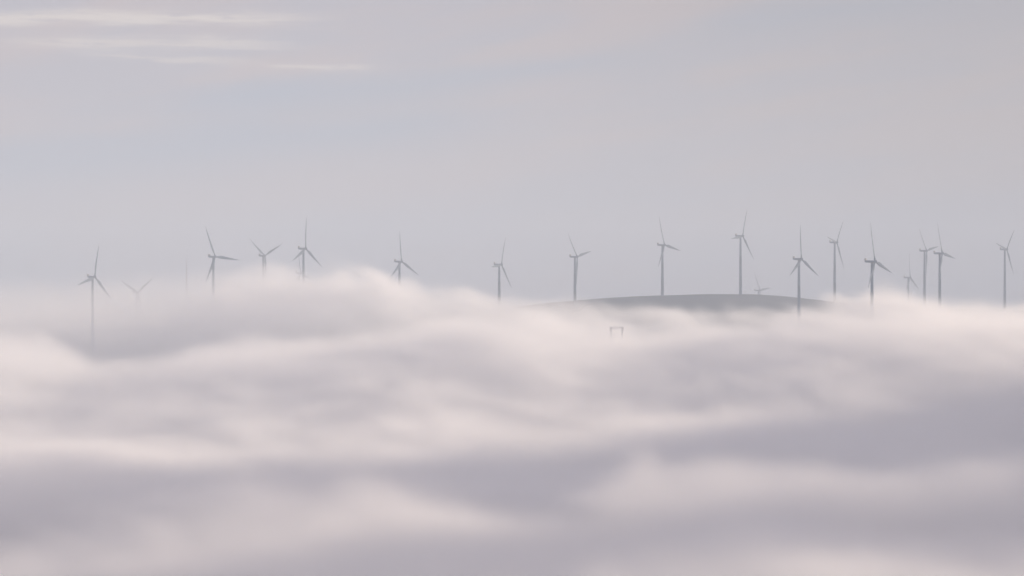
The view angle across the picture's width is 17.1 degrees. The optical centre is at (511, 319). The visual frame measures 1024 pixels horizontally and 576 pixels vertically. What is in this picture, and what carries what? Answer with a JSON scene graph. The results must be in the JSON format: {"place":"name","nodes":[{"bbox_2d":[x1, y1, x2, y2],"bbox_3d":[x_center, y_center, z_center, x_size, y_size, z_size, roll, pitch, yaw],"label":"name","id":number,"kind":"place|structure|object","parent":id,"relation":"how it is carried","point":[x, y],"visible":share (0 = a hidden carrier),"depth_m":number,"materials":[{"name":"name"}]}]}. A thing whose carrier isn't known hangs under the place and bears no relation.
{"place":"outdoors","nodes":[
{"label":"outdoors","id":0,"kind":"place"},
{"bbox_2d":[0,294,1023,575],"bbox_3d":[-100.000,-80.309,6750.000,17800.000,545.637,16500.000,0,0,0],"label":"ground","id":1,"kind":"structure","parent":0,"point":[724,434],"depth_m":3599.67,"materials":[{"name":"white"}]},
{"bbox_2d":[78,247,111,364],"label":"wind turbine","id":2,"kind":"object","parent":1,"relation":"on","point":[91,278],"visible":0.98,"depth_m":4655.50,"materials":[{"name":"paint"}]},
{"bbox_2d":[123,278,152,327],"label":"wind turbine","id":3,"kind":"object","parent":1,"relation":"on","point":[136,292],"visible":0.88,"depth_m":6126.33,"materials":[{"name":"grey metal"}]},
{"bbox_2d":[205,229,236,346],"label":"wind turbine","id":4,"kind":"object","parent":1,"relation":"on","point":[213,297],"visible":0.99,"depth_m":4683.32,"materials":[{"name":"grey metal"}]},
{"bbox_2d":[252,242,281,314],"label":"wind turbine","id":5,"kind":"object","parent":1,"relation":"on","point":[263,256],"visible":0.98,"depth_m":5579.32,"materials":[{"name":"grey metal"}]},
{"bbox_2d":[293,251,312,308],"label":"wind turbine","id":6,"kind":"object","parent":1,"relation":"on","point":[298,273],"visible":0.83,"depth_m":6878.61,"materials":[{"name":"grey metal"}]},
{"bbox_2d":[294,217,321,328],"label":"wind turbine","id":7,"kind":"object","parent":1,"relation":"on","point":[302,253],"visible":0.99,"depth_m":4869.49,"materials":[{"name":"grey metal"}]},
{"bbox_2d":[390,240,417,319],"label":"wind turbine","id":8,"kind":"object","parent":1,"relation":"on","point":[398,268],"visible":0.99,"depth_m":5018.41,"materials":[{"name":"grey metal"}]},
{"bbox_2d":[492,238,511,310],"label":"wind turbine","id":9,"kind":"object","parent":1,"relation":"on","point":[499,291],"visible":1,"depth_m":5144.53,"materials":[{"name":"grey metal"}]},
{"bbox_2d":[568,234,590,306],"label":"wind turbine","id":10,"kind":"object","parent":1,"relation":"on","point":[575,275],"visible":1,"depth_m":5088.16,"materials":[{"name":"grey metal"}]},
{"bbox_2d":[610,327,622,362],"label":"portal pylon","id":11,"kind":"object","parent":1,"relation":"on","point":[611,341],"visible":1,"depth_m":3799.17,"materials":[{"name":"grey metal"}]},
{"bbox_2d":[657,219,679,295],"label":"wind turbine","id":12,"kind":"object","parent":1,"relation":"on","point":[662,266],"visible":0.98,"depth_m":5198.39,"materials":[{"name":"grey metal"}]},
{"bbox_2d":[731,212,753,294],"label":"wind turbine","id":13,"kind":"object","parent":1,"relation":"on","point":[740,264],"visible":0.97,"depth_m":5223.62,"materials":[{"name":"grey metal"}]},
{"bbox_2d":[754,276,768,294],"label":"wind turbine","id":14,"kind":"object","parent":1,"relation":"on","point":[759,289],"visible":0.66,"depth_m":6751.54,"materials":[{"name":"grey metal"}]},
{"bbox_2d":[790,225,816,335],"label":"wind turbine","id":15,"kind":"object","parent":1,"relation":"on","point":[798,303],"visible":0.99,"depth_m":4479.39,"materials":[{"name":"grey metal"}]},
{"bbox_2d":[828,223,843,301],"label":"wind turbine","id":16,"kind":"object","parent":1,"relation":"on","point":[834,278],"visible":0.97,"depth_m":5360.56,"materials":[{"name":"grey metal"}]},
{"bbox_2d":[865,222,891,351],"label":"wind turbine","id":17,"kind":"object","parent":1,"relation":"on","point":[874,261],"visible":0.98,"depth_m":3847.38,"materials":[{"name":"grey metal"}]},
{"bbox_2d":[904,257,918,307],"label":"wind turbine","id":18,"kind":"object","parent":1,"relation":"on","point":[908,280],"visible":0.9,"depth_m":6149.43,"materials":[{"name":"grey metal"}]},
{"bbox_2d":[919,229,937,309],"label":"wind turbine","id":19,"kind":"object","parent":1,"relation":"on","point":[924,279],"visible":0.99,"depth_m":5499.43,"materials":[{"name":"grey metal"}]},
{"bbox_2d":[933,222,954,328],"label":"wind turbine","id":20,"kind":"object","parent":1,"relation":"on","point":[941,253],"visible":0.99,"depth_m":4654.31,"materials":[{"name":"grey metal"}]},
{"bbox_2d":[996,231,1013,309],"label":"wind turbine","id":21,"kind":"object","parent":1,"relation":"on","point":[1004,294],"visible":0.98,"depth_m":5667.45,"materials":[{"name":"grey metal"}]},
{"bbox_2d":[0,0,1023,331],"label":"sky","id":22,"kind":"structure","parent":0,"point":[131,130],"materials":[{"name":"grey"}]}
]}

